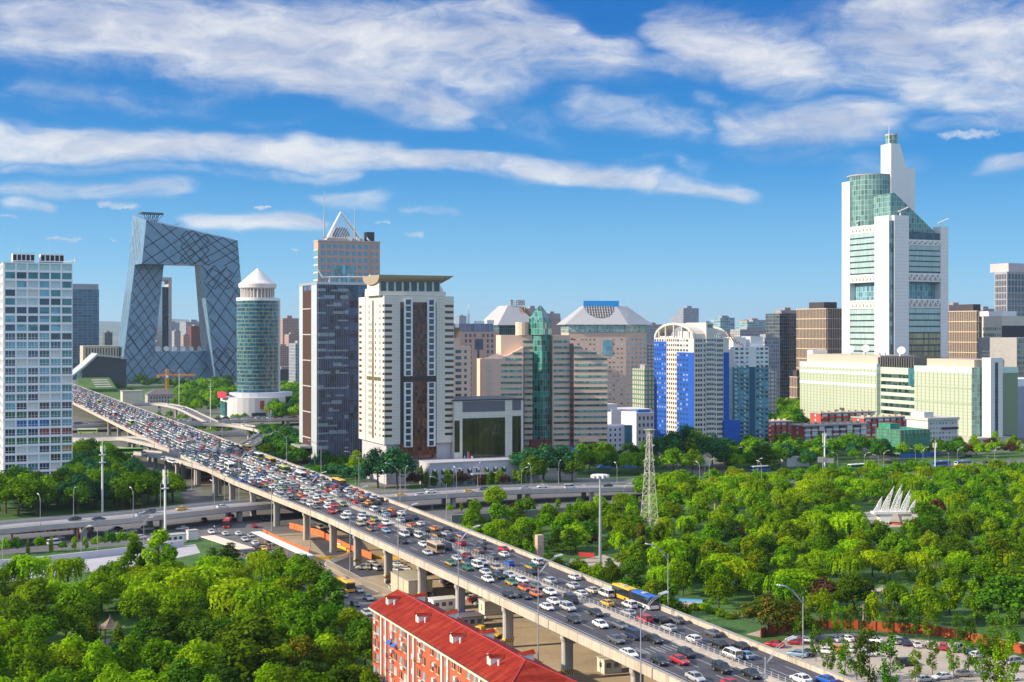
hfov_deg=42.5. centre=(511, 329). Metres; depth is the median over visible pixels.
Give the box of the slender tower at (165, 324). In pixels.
[158,277,171,350]
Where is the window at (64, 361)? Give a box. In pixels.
[62,359,71,364]
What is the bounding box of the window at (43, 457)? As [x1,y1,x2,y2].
[40,454,48,460]
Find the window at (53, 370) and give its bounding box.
[51,368,59,373]
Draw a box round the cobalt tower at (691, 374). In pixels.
[654,323,739,456]
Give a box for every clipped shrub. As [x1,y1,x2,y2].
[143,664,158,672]
[689,602,697,610]
[699,601,709,610]
[705,606,711,612]
[716,608,726,617]
[725,613,733,619]
[731,611,740,617]
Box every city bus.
[77,428,97,433]
[119,447,143,452]
[128,419,134,424]
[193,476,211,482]
[223,516,231,527]
[224,462,233,469]
[242,444,251,450]
[254,452,263,458]
[265,456,275,464]
[278,464,289,472]
[295,470,306,478]
[332,477,345,486]
[334,576,354,591]
[750,465,769,470]
[847,463,864,469]
[932,460,950,466]
[954,460,971,464]
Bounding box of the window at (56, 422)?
[51,419,59,425]
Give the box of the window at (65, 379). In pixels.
[62,376,71,382]
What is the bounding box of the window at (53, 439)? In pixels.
[51,437,59,442]
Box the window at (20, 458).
[17,455,26,461]
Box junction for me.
[0,482,645,554]
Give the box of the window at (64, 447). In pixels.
[62,445,71,450]
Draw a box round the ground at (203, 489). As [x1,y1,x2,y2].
[62,336,1023,534]
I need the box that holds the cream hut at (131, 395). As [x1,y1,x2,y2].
[120,390,142,401]
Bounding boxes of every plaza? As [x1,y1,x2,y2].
[564,555,619,566]
[864,508,918,526]
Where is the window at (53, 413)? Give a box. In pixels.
[51,411,59,416]
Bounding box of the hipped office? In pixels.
[557,298,652,406]
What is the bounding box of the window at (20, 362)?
[17,359,26,365]
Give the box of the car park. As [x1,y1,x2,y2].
[771,633,1023,681]
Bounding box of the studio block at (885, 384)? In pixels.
[800,345,1017,442]
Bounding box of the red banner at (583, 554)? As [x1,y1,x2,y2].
[579,552,593,556]
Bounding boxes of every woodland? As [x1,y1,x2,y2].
[0,375,1023,655]
[126,373,231,390]
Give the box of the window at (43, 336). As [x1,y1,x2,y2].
[40,333,48,339]
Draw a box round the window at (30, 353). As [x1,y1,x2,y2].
[28,351,37,356]
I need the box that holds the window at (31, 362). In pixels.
[28,359,37,365]
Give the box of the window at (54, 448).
[51,445,59,451]
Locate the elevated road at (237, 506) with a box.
[0,482,796,537]
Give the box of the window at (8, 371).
[5,368,14,374]
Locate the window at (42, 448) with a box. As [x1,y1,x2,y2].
[40,446,48,451]
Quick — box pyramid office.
[483,300,530,334]
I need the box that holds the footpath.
[747,631,1023,643]
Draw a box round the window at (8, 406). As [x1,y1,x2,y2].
[5,403,14,409]
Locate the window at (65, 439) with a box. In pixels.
[62,436,71,442]
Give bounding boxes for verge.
[0,545,125,557]
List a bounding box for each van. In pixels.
[46,538,60,544]
[80,527,93,531]
[139,524,153,530]
[277,491,284,497]
[300,498,306,503]
[314,490,321,495]
[316,523,323,529]
[369,506,377,511]
[371,563,381,570]
[399,529,409,536]
[406,528,413,534]
[414,530,423,538]
[441,541,452,549]
[471,559,483,568]
[563,592,578,603]
[564,484,575,487]
[598,587,614,597]
[624,627,642,640]
[722,646,742,659]
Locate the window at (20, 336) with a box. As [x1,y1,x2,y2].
[17,333,26,339]
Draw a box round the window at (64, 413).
[62,410,71,416]
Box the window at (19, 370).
[17,368,26,374]
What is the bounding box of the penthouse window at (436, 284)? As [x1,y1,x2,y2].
[434,282,439,291]
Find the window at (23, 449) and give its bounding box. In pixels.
[17,446,26,452]
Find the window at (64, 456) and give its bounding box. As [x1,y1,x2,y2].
[62,453,71,459]
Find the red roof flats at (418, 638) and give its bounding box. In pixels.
[368,589,576,681]
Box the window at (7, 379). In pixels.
[5,377,14,382]
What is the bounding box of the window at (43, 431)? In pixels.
[40,428,48,434]
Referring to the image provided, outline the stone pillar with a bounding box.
[535,534,543,557]
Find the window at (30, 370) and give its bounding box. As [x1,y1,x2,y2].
[28,368,37,373]
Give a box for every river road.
[726,461,1023,493]
[734,459,1023,497]
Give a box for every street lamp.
[173,426,183,470]
[210,479,214,508]
[212,441,224,500]
[271,460,285,530]
[277,431,286,461]
[309,471,326,548]
[349,486,367,570]
[398,503,417,588]
[430,476,446,519]
[458,525,479,616]
[538,554,562,659]
[640,591,668,681]
[645,543,668,607]
[765,635,797,681]
[777,584,803,660]
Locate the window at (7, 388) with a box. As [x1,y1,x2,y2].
[5,386,14,391]
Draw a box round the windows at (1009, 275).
[996,274,1023,310]
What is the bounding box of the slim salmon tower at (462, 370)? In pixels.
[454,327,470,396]
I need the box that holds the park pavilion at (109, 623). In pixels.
[97,616,123,644]
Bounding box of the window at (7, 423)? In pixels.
[5,421,14,426]
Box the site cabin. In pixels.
[781,456,808,466]
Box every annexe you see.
[419,396,538,486]
[608,424,631,450]
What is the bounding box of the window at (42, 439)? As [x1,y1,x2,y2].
[40,437,48,443]
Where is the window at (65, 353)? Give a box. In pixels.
[62,350,71,356]
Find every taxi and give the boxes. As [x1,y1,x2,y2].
[175,506,186,510]
[252,545,259,550]
[260,545,266,550]
[339,501,347,506]
[367,520,375,524]
[367,526,375,530]
[370,516,378,520]
[388,507,395,511]
[407,522,415,526]
[429,525,439,530]
[432,532,441,536]
[445,559,455,565]
[456,532,465,537]
[461,558,470,562]
[505,578,517,585]
[518,583,530,591]
[524,562,537,568]
[600,599,614,606]
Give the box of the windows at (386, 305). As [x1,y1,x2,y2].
[369,304,391,436]
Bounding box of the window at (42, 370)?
[40,368,48,373]
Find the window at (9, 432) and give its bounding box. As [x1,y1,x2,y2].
[5,429,14,435]
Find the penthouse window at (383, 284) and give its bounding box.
[381,282,385,290]
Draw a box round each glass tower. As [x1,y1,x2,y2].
[73,284,98,379]
[291,269,371,463]
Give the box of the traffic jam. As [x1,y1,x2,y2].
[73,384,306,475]
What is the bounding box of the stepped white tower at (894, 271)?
[842,134,948,357]
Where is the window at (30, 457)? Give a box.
[28,455,37,460]
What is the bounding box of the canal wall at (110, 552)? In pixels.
[0,540,183,566]
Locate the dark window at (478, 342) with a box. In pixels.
[475,339,482,357]
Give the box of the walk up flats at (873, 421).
[851,414,906,438]
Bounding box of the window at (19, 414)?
[17,412,26,417]
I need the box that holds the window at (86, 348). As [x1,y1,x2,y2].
[86,348,117,357]
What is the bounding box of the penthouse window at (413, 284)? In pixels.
[411,282,416,290]
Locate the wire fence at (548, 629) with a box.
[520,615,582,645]
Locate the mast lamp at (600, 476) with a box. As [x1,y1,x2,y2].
[590,474,609,563]
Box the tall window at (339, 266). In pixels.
[338,265,340,281]
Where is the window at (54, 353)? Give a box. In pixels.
[51,350,59,356]
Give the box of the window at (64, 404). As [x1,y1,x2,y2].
[62,402,71,407]
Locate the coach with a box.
[426,539,444,552]
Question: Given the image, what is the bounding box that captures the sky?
[0,0,1023,328]
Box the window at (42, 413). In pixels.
[40,411,48,417]
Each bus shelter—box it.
[201,535,253,550]
[251,531,313,555]
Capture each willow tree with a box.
[0,593,9,611]
[5,554,54,584]
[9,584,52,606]
[43,557,89,582]
[121,565,143,578]
[129,564,170,579]
[131,582,174,618]
[134,567,170,583]
[159,566,209,598]
[190,563,230,603]
[194,555,223,567]
[206,576,257,613]
[230,582,288,615]
[237,566,256,582]
[245,549,268,574]
[252,557,288,583]
[270,575,305,593]
[461,525,479,530]
[489,518,510,530]
[497,527,519,540]
[555,511,579,522]
[601,513,627,533]
[611,492,633,511]
[644,491,664,505]
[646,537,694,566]
[646,565,669,584]
[647,473,661,478]
[652,476,673,484]
[653,482,673,497]
[654,516,673,530]
[662,470,687,482]
[673,481,694,498]
[674,516,699,532]
[690,481,712,497]
[692,490,713,508]
[700,552,743,579]
[705,475,724,484]
[710,512,730,526]
[712,481,735,494]
[720,474,731,479]
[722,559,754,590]
[725,466,744,474]
[729,470,739,478]
[734,473,756,480]
[738,482,757,491]
[744,478,774,494]
[762,567,817,603]
[764,472,778,482]
[771,475,787,484]
[771,493,800,508]
[777,467,792,481]
[779,519,813,541]
[785,487,801,494]
[793,483,815,493]
[796,479,816,487]
[798,565,833,595]
[803,472,814,479]
[803,509,825,524]
[805,524,838,542]
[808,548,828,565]
[811,473,827,485]
[815,478,832,485]
[817,467,839,481]
[828,551,866,575]
[829,510,870,534]
[834,477,846,481]
[838,538,865,550]
[850,479,871,496]
[855,467,868,476]
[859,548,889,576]
[887,471,905,482]
[890,545,911,556]
[902,550,937,578]
[903,476,921,492]
[908,490,931,502]
[913,465,936,476]
[913,475,925,489]
[916,516,938,531]
[937,470,954,487]
[944,493,968,509]
[944,508,966,517]
[945,550,972,564]
[950,463,975,472]
[951,465,970,483]
[952,512,979,522]
[973,466,989,473]
[987,459,1007,469]
[996,548,1022,565]
[1003,469,1020,483]
[1006,486,1023,500]
[1017,476,1023,486]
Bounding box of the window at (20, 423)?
[17,420,26,426]
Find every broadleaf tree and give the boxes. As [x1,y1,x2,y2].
[0,469,17,503]
[0,472,14,510]
[0,475,24,513]
[0,477,39,516]
[0,567,10,586]
[0,599,31,624]
[0,616,19,639]
[0,625,24,659]
[0,647,10,670]
[0,675,13,681]
[1,559,27,580]
[1,626,52,656]
[5,465,32,473]
[5,577,31,592]
[6,637,52,669]
[8,645,56,680]
[12,468,27,476]
[12,478,58,515]
[12,671,40,681]
[14,602,64,631]
[15,472,34,508]
[17,614,59,637]
[25,478,55,510]
[28,468,47,478]
[38,671,74,681]
[39,578,80,604]
[40,474,57,508]
[42,470,69,504]
[48,631,95,655]
[49,643,87,673]
[50,602,67,612]
[50,666,89,681]
[53,466,72,502]
[53,475,72,509]
[55,470,100,510]
[56,465,76,499]
[56,581,100,607]
[56,606,88,637]
[60,480,94,512]
[63,461,89,472]
[66,600,101,621]
[71,466,84,474]
[73,440,95,454]
[73,568,115,589]
[80,449,100,458]
[80,456,98,468]
[84,437,103,448]
[84,572,121,612]
[85,467,106,479]
[87,458,111,470]
[88,646,120,673]
[90,467,121,499]
[90,477,100,506]
[91,480,116,508]
[93,663,134,681]
[96,440,116,451]
[96,451,123,461]
[96,560,121,578]
[100,469,121,504]
[103,456,119,463]
[105,448,130,461]
[105,462,129,472]
[106,471,138,505]
[107,479,139,509]
[108,642,122,655]
[109,573,140,603]
[115,574,142,598]
[117,588,160,619]
[119,579,141,617]
[120,456,149,471]
[122,677,151,681]
[125,472,161,507]
[127,463,148,472]
[131,668,175,681]
[132,470,144,496]
[133,609,192,642]
[138,469,163,504]
[140,637,180,669]
[145,567,170,586]
[149,469,166,501]
[152,591,186,614]
[158,470,185,503]
[158,661,191,674]
[159,657,208,681]
[160,560,188,570]
[168,473,188,500]
[170,586,207,607]
[171,623,195,646]
[172,560,186,566]
[175,637,220,674]
[178,616,225,643]
[179,574,211,597]
[182,607,214,638]
[198,608,230,621]
[206,618,236,640]
[207,561,229,569]
[207,641,225,672]
[208,621,245,649]
[219,611,285,681]
[220,556,245,568]
[220,569,250,580]
[224,590,261,613]
[230,599,271,623]
[246,550,274,573]
[252,662,282,681]
[255,442,276,453]
[257,643,296,666]
[268,616,289,640]
[269,598,297,638]
[272,589,291,605]
[275,604,324,640]
[278,589,317,606]
[278,664,304,681]
[286,633,325,667]
[289,633,314,647]
[294,670,336,681]
[295,595,325,638]
[313,633,344,666]
[324,602,347,627]
[324,663,362,681]
[332,607,372,636]
[338,658,357,667]
[342,664,372,681]
[344,617,372,661]
[347,629,372,667]
[362,447,394,487]
[376,445,418,488]
[460,509,486,525]
[483,485,506,503]
[485,532,499,541]
[502,534,531,549]
[508,446,536,481]
[510,515,537,538]
[519,455,549,482]
[528,443,563,481]
[543,552,570,567]
[545,444,579,480]
[550,512,579,529]
[560,454,585,481]
[561,522,592,552]
[564,558,590,573]
[571,506,598,522]
[578,564,592,576]
[579,449,601,473]
[580,499,603,517]
[583,442,600,465]
[595,442,615,454]
[603,563,624,582]
[610,518,636,544]
[613,547,645,565]
[617,443,639,453]
[621,556,646,579]
[643,502,672,522]
[647,433,684,468]
[649,554,670,565]
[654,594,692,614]
[659,446,690,470]
[661,500,683,517]
[665,564,699,595]
[666,424,700,466]
[667,557,691,585]
[678,534,702,543]
[680,448,704,474]
[680,542,698,561]
[682,428,714,467]
[683,478,703,499]
[688,538,703,554]
[695,434,730,469]
[695,559,730,583]
[699,537,732,555]
[702,550,716,562]
[703,574,735,608]
[707,505,734,519]
[720,436,738,451]
[737,591,789,636]
[738,571,771,598]
[740,544,773,562]
[749,498,774,515]
[756,532,779,552]
[758,534,779,550]
[764,511,785,533]
[771,597,809,636]
[772,508,791,520]
[772,558,798,573]
[773,532,791,540]
[776,535,802,553]
[777,520,803,540]
[786,609,815,636]
[793,491,814,505]
[795,552,819,567]
[796,561,813,568]
[800,535,832,554]
[802,531,829,549]
[803,587,836,619]
[804,576,836,607]
[812,482,836,495]
[823,544,847,577]
[825,488,850,502]
[829,572,877,613]
[833,503,856,512]
[845,528,872,546]
[850,540,878,568]
[853,555,868,569]
[865,478,891,501]
[869,437,895,460]
[870,518,891,545]
[870,524,899,550]
[870,550,908,580]
[876,530,911,550]
[880,580,896,606]
[882,580,911,616]
[898,517,926,536]
[899,583,952,623]
[910,501,939,516]
[910,515,933,535]
[916,529,942,548]
[935,561,958,580]
[938,535,976,556]
[943,527,970,539]
[944,556,975,575]
[951,515,983,535]
[963,594,992,622]
[971,533,1018,559]
[971,552,1004,575]
[973,572,1023,626]
[979,514,1006,530]
[981,485,1006,497]
[982,578,1001,607]
[983,500,1012,516]
[986,492,1007,504]
[993,529,1019,547]
[997,564,1023,612]
[1005,556,1023,569]
[1008,541,1023,557]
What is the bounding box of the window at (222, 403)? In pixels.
[220,401,225,415]
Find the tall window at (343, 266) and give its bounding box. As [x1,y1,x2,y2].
[342,265,344,281]
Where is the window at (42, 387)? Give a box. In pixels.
[40,385,48,391]
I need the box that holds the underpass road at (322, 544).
[311,535,383,578]
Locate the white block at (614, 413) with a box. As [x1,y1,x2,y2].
[608,403,651,423]
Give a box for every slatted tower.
[789,370,799,400]
[796,302,841,376]
[948,304,981,358]
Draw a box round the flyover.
[73,416,298,427]
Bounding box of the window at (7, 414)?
[5,412,14,417]
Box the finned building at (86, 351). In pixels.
[80,345,118,362]
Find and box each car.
[51,535,64,538]
[67,516,81,520]
[91,516,105,520]
[104,530,117,533]
[109,526,122,529]
[124,528,137,532]
[135,512,149,516]
[139,534,146,538]
[143,508,155,513]
[176,526,188,530]
[208,529,214,533]
[216,504,227,507]
[241,536,248,541]
[251,540,258,544]
[265,540,273,545]
[306,500,313,506]
[312,498,319,503]
[312,504,319,508]
[328,507,336,513]
[330,502,337,506]
[340,513,348,519]
[343,488,350,492]
[350,600,359,606]
[355,563,371,569]
[355,586,363,592]
[356,519,364,525]
[357,514,365,519]
[361,608,372,615]
[363,593,373,600]
[373,499,381,504]
[379,508,386,512]
[381,527,390,532]
[382,512,390,516]
[382,519,390,525]
[390,511,397,516]
[393,562,404,566]
[393,566,401,570]
[396,517,404,522]
[398,536,408,543]
[400,566,411,569]
[404,516,412,521]
[411,515,418,519]
[416,521,424,525]
[418,541,425,546]
[420,527,429,532]
[421,535,431,540]
[422,549,432,554]
[425,489,436,492]
[427,592,435,596]
[441,530,451,536]
[442,526,451,530]
[443,581,453,587]
[444,535,454,541]
[451,554,461,560]
[456,540,466,545]
[462,552,473,558]
[462,562,473,570]
[465,594,480,599]
[467,596,477,601]
[473,547,484,552]
[476,543,486,549]
[477,539,487,543]
[478,558,488,564]
[479,568,491,574]
[481,575,493,582]
[487,553,498,559]
[490,562,502,570]
[492,570,504,579]
[498,546,508,551]
[498,551,509,556]
[502,590,515,598]
[503,571,515,577]
[504,560,514,565]
[515,575,528,582]
[518,591,531,599]
[525,568,537,575]
[529,581,542,588]
[529,588,542,597]
[531,557,543,565]
[539,602,553,610]
[543,576,557,583]
[543,587,556,595]
[547,596,559,604]
[559,600,575,611]
[566,581,580,589]
[566,615,580,623]
[568,573,580,580]
[574,589,587,597]
[585,586,598,593]
[588,607,603,616]
[592,619,608,628]
[607,634,624,643]
[612,620,627,629]
[620,647,638,657]
[621,608,636,616]
[622,599,637,608]
[636,613,652,623]
[644,633,663,643]
[650,655,668,665]
[653,615,669,623]
[660,623,677,631]
[669,615,685,623]
[670,654,689,665]
[677,646,695,657]
[685,670,705,681]
[686,634,701,643]
[704,628,721,636]
[710,639,728,648]
[711,659,732,674]
[720,677,738,681]
[731,641,750,649]
[741,667,761,679]
[743,650,754,659]
[763,640,784,647]
[786,649,808,657]
[787,637,801,644]
[789,673,812,681]
[800,636,814,643]
[804,648,817,656]
[811,634,827,641]
[815,674,837,681]
[816,646,836,653]
[826,635,841,642]
[839,634,854,641]
[856,649,876,656]
[867,636,882,642]
[886,635,901,643]
[896,657,919,666]
[902,638,911,645]
[911,640,921,647]
[913,674,935,681]
[932,671,953,680]
[939,642,947,650]
[950,642,962,652]
[950,669,973,677]
[970,650,985,657]
[1000,672,1020,680]
[1005,655,1023,664]
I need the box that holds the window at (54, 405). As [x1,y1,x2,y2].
[51,402,59,408]
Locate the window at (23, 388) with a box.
[17,385,26,391]
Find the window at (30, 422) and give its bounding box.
[28,420,37,426]
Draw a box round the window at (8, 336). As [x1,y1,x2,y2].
[5,333,14,339]
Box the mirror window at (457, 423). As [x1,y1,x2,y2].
[455,421,459,451]
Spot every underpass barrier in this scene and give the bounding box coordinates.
[263,529,308,552]
[289,522,371,559]
[316,544,349,559]
[372,556,400,559]
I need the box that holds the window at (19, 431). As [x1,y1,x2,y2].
[17,429,26,435]
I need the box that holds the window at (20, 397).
[17,394,26,400]
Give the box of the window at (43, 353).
[40,350,48,356]
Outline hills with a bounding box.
[99,319,197,335]
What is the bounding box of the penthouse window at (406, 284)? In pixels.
[404,282,408,290]
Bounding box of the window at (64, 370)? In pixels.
[62,367,71,373]
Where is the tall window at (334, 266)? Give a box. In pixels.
[333,265,335,281]
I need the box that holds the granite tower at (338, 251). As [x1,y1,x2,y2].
[313,190,380,281]
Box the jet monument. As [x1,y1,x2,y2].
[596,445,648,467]
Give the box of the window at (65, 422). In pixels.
[62,419,71,425]
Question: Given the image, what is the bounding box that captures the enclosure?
[391,570,432,598]
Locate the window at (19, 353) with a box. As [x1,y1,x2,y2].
[17,351,26,356]
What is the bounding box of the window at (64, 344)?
[62,342,71,347]
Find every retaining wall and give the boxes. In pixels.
[451,501,642,522]
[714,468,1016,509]
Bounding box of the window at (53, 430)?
[51,428,59,434]
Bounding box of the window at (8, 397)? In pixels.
[5,394,14,400]
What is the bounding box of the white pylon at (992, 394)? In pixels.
[982,358,1002,436]
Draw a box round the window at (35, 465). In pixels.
[28,463,37,469]
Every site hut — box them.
[427,595,454,609]
[457,611,484,625]
[478,598,501,615]
[596,655,621,673]
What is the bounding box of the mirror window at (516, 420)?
[512,416,520,454]
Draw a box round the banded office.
[980,311,1023,336]
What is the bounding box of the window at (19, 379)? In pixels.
[17,377,26,382]
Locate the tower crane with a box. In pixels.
[156,369,194,390]
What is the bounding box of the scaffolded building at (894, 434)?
[875,422,938,457]
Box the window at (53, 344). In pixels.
[51,342,59,347]
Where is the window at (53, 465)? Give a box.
[51,462,59,468]
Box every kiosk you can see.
[166,532,186,541]
[186,529,197,539]
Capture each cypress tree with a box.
[25,539,30,553]
[49,535,53,551]
[83,615,102,642]
[109,621,124,644]
[687,548,694,572]
[693,545,698,569]
[695,552,701,582]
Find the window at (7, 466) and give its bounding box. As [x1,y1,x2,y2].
[5,464,14,469]
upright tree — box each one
[0,646,9,681]
[9,595,24,609]
[22,575,52,609]
[71,536,77,550]
[82,537,88,548]
[82,638,113,681]
[92,582,111,611]
[109,554,129,577]
[114,633,144,674]
[123,535,146,566]
[141,527,169,565]
[159,543,179,565]
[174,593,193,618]
[203,674,221,681]
[211,579,229,612]
[240,613,261,625]
[261,664,283,681]
[265,545,288,575]
[282,553,299,577]
[288,551,310,593]
[299,558,328,600]
[309,603,339,639]
[314,569,347,607]
[359,667,382,681]
[417,465,422,484]
[422,470,428,486]
[429,471,438,487]
[442,469,453,487]
[464,507,479,525]
[468,498,481,513]
[486,470,495,485]
[495,469,503,484]
[511,470,517,483]
[516,468,524,482]
[522,539,534,554]
[532,527,544,545]
[555,498,560,507]
[565,503,572,513]
[591,495,610,520]
[591,561,605,580]
[593,574,603,582]
[605,509,615,529]
[611,501,623,513]
[614,532,628,554]
[625,540,645,578]
[627,510,639,542]
[635,521,646,538]
[641,578,659,594]
[642,512,652,529]
[647,479,658,494]
[650,521,668,544]
[654,543,672,572]
[665,532,676,539]
[678,524,689,539]
[688,508,701,531]
[696,499,709,522]
[711,519,717,537]
[712,563,728,600]
[721,492,736,504]
[740,533,760,557]
[744,492,758,517]
[747,549,764,563]
[749,563,764,590]
[755,506,768,521]
[758,523,773,537]
[770,486,784,507]
[772,573,793,604]
[778,483,787,491]
[784,500,798,518]
[791,497,799,511]
[798,514,807,540]
[818,518,836,542]
[827,492,839,504]
[834,527,846,546]
[840,496,850,506]
[864,592,881,620]
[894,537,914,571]
[895,479,909,503]
[904,521,922,550]
[912,579,928,614]
[916,564,939,595]
[938,577,964,614]
[946,516,958,530]
[949,562,967,595]
[951,500,962,510]
[958,486,969,497]
[967,479,976,499]
[967,580,984,596]
[970,437,980,454]
[973,559,991,588]
[980,542,997,558]
[981,517,999,536]
[992,431,999,440]
[1007,517,1023,544]
[1008,434,1017,445]
[1008,481,1016,490]
[1010,489,1020,513]
[1013,493,1023,509]
[1016,440,1022,454]
[1016,493,1023,517]
[1019,526,1023,546]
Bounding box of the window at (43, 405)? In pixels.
[40,402,48,408]
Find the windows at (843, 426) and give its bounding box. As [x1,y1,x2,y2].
[797,425,858,433]
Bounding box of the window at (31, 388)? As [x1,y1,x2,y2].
[28,385,37,391]
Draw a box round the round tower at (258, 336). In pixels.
[236,268,279,392]
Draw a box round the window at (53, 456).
[51,454,59,459]
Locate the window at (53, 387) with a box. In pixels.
[51,385,59,390]
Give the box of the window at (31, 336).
[28,333,37,339]
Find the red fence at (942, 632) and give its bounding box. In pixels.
[760,620,1023,653]
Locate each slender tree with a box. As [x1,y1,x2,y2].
[809,624,821,660]
[814,602,827,632]
[820,635,836,669]
[830,600,843,635]
[836,638,853,676]
[844,603,856,634]
[851,642,864,679]
[855,627,881,681]
[858,602,871,634]
[879,633,903,681]
[881,597,896,635]
[896,602,910,637]
[907,597,923,639]
[908,648,922,681]
[921,595,938,640]
[926,639,939,674]
[945,639,959,677]
[951,611,964,641]
[961,640,974,669]
[964,615,976,642]
[970,634,992,681]
[981,632,1005,681]
[985,609,1002,644]
[991,629,1020,681]
[1003,609,1020,643]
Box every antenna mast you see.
[99,437,105,511]
[161,469,168,528]
[209,379,211,429]
[823,431,826,467]
[933,443,936,466]
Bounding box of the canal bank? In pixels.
[0,544,199,581]
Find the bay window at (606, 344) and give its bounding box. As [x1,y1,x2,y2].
[602,340,611,354]
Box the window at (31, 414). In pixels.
[28,411,37,417]
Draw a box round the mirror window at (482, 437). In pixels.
[463,417,504,457]
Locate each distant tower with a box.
[172,321,179,330]
[180,320,198,334]
[280,316,298,343]
[456,315,465,323]
[527,306,535,316]
[547,311,559,317]
[549,315,560,334]
[651,323,661,327]
[671,316,677,335]
[678,306,698,330]
[741,318,757,321]
[774,307,796,313]
[948,303,958,310]
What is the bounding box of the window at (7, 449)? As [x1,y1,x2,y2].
[5,447,14,452]
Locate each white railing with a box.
[324,549,368,567]
[326,559,393,594]
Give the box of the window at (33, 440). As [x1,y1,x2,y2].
[28,437,37,443]
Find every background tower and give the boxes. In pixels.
[103,331,111,344]
[172,329,180,350]
[181,334,189,350]
[188,325,200,350]
[280,344,288,365]
[280,366,288,380]
[284,332,298,345]
[289,341,298,383]
[632,364,653,411]
[646,325,657,342]
[646,340,653,368]
[711,316,733,336]
[730,327,765,336]
[737,320,765,328]
[760,334,779,397]
[766,311,796,399]
[769,367,775,416]
[981,306,994,310]
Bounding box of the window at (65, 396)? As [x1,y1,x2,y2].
[62,393,71,399]
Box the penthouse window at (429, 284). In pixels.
[427,282,431,290]
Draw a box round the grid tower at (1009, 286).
[990,263,1023,315]
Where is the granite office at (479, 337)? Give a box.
[454,304,498,395]
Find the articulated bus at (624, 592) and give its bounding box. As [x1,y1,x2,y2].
[612,583,658,609]
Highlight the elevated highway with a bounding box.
[73,384,859,681]
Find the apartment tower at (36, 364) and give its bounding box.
[0,253,75,475]
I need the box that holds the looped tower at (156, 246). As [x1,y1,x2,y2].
[118,212,240,383]
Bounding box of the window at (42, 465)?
[40,463,48,469]
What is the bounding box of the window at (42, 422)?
[40,420,48,425]
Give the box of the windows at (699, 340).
[655,339,722,439]
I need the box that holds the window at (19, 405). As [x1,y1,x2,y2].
[17,403,26,408]
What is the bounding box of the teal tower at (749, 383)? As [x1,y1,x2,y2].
[725,332,768,439]
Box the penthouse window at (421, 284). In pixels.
[419,282,423,290]
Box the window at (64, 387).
[62,385,71,390]
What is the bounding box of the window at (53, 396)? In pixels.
[51,393,59,399]
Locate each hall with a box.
[73,353,126,388]
[145,389,174,403]
[1003,377,1023,437]
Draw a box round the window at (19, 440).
[17,438,26,443]
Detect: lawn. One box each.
[0,490,184,520]
[0,539,372,681]
[98,385,236,399]
[324,473,359,485]
[408,480,574,489]
[448,451,1023,657]
[575,464,672,477]
[725,451,868,468]
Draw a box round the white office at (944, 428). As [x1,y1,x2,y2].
[905,411,959,451]
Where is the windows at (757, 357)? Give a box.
[735,348,767,379]
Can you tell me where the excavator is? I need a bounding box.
[475,625,501,637]
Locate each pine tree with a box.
[0,580,13,607]
[9,579,29,604]
[70,623,96,643]
[124,618,158,647]
[131,607,156,634]
[142,623,178,658]
[159,640,174,666]
[192,598,209,613]
[206,547,219,556]
[208,651,241,680]
[217,668,241,681]
[219,542,244,563]
[296,661,320,676]
[297,653,326,674]
[320,634,358,674]
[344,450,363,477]
[470,518,483,531]
[507,508,524,527]
[524,524,536,543]
[547,528,562,552]
[555,528,581,554]
[603,558,612,580]
[629,568,643,588]
[631,516,649,539]
[636,538,651,565]
[655,582,674,597]
[681,518,697,534]
[715,446,734,468]
[720,519,746,541]
[747,441,761,465]
[754,445,777,466]
[757,557,774,582]
[758,443,767,463]
[775,502,784,510]
[776,433,787,442]
[796,437,804,447]
[796,500,811,520]
[900,525,908,537]
[931,518,951,540]
[942,532,954,545]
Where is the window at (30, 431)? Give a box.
[28,429,37,434]
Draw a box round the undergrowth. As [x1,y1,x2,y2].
[7,491,1023,671]
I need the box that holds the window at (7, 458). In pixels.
[5,455,14,461]
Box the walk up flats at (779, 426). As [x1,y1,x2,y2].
[769,418,793,443]
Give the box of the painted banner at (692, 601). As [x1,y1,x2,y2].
[675,598,702,606]
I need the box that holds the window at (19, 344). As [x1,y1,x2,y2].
[17,342,26,347]
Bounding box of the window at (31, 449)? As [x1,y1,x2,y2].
[28,446,37,452]
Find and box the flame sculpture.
[870,484,915,524]
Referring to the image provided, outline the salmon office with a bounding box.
[477,305,607,451]
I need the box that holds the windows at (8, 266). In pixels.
[5,263,71,339]
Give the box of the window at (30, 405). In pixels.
[28,403,37,408]
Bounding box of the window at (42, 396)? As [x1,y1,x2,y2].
[40,394,48,399]
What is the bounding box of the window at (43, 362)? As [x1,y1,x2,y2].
[40,359,48,365]
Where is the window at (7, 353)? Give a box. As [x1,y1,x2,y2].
[5,351,14,356]
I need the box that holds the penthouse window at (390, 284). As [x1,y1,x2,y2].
[388,282,393,290]
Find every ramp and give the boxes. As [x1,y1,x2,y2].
[73,436,186,466]
[106,402,218,428]
[119,446,242,494]
[182,422,271,451]
[208,431,248,435]
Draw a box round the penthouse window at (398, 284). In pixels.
[396,282,401,290]
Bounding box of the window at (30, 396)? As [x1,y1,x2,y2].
[28,394,37,399]

